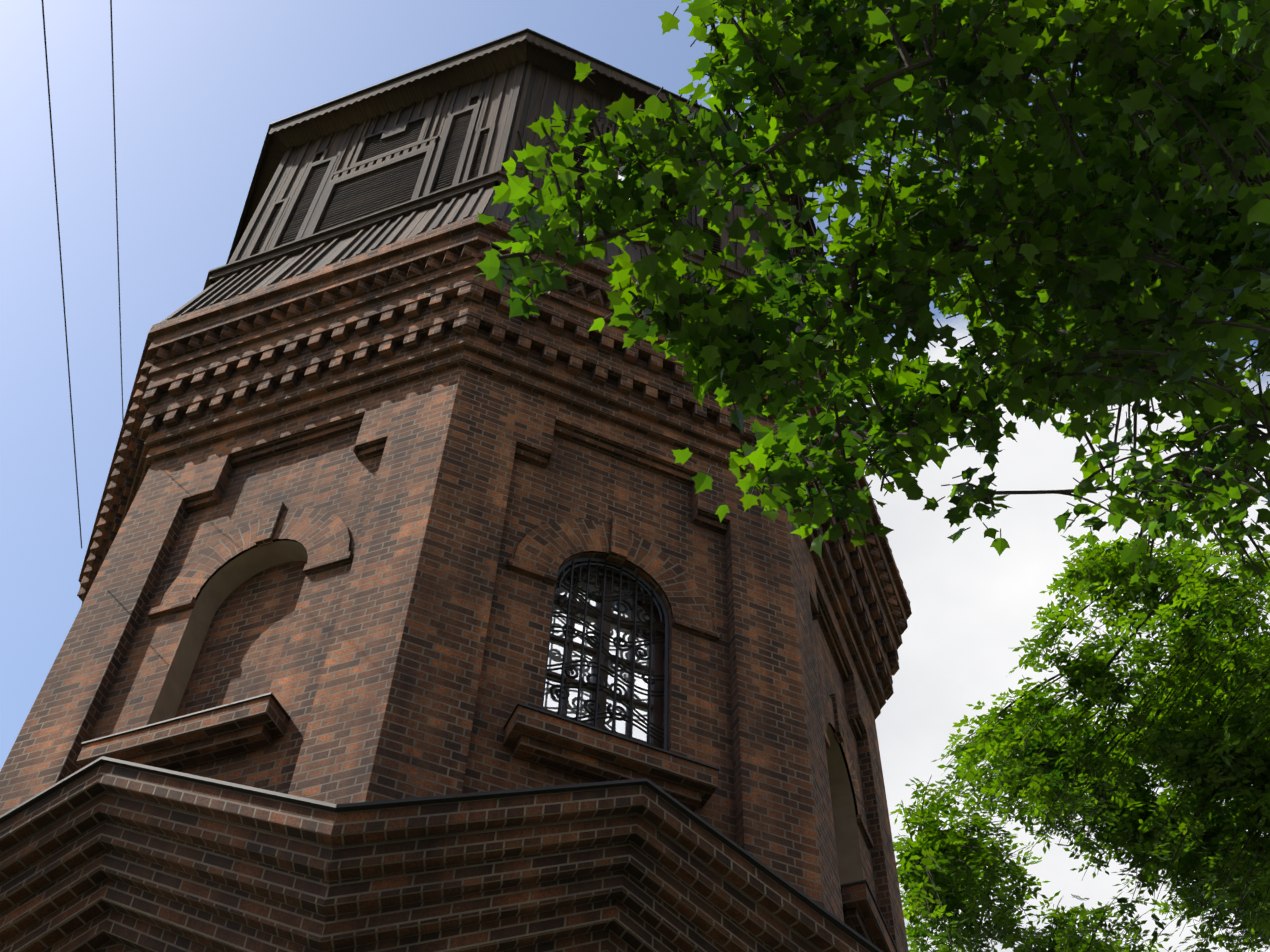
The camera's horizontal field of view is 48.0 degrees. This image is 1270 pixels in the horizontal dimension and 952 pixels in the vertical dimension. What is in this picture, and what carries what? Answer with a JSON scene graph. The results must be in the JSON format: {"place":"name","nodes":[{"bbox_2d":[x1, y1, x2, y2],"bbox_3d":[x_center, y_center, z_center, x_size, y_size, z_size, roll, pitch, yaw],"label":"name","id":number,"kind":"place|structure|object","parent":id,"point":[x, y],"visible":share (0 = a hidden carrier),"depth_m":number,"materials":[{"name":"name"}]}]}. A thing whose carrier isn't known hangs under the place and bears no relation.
{"place":"outdoors","nodes":[
{"label":"outdoors","id":0,"kind":"place"},
{"bbox_2d":[41,0,123,547],"bbox_3d":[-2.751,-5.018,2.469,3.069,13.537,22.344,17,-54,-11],"label":"power line","id":1,"kind":"object","parent":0,"point":[59,233],"visible":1,"depth_m":10.62,"materials":[{"name":"black metal"}]},
{"bbox_2d":[0,28,911,951],"bbox_3d":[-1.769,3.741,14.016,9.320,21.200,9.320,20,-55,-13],"label":"water tower","id":2,"kind":"structure","parent":0,"point":[432,596],"depth_m":11.68,"materials":[{"name":"brick"}]},
{"bbox_2d":[0,0,1269,951],"label":"sky","id":3,"kind":"structure","parent":0,"point":[199,85],"materials":[{"name":"blue"}]},
{"bbox_2d":[473,0,1269,583],"bbox_3d":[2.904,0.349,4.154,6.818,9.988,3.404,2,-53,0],"label":"maple tree","id":4,"kind":"object","parent":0,"point":[1129,234],"visible":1,"depth_m":4.61,"materials":[{"name":"green plant"}]},
{"bbox_2d":[890,530,1269,951],"bbox_3d":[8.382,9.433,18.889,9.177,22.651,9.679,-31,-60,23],"label":"ash tree","id":5,"kind":"object","parent":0,"point":[1205,734],"visible":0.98,"depth_m":22.10,"materials":[{"name":"green plant"}]}
]}

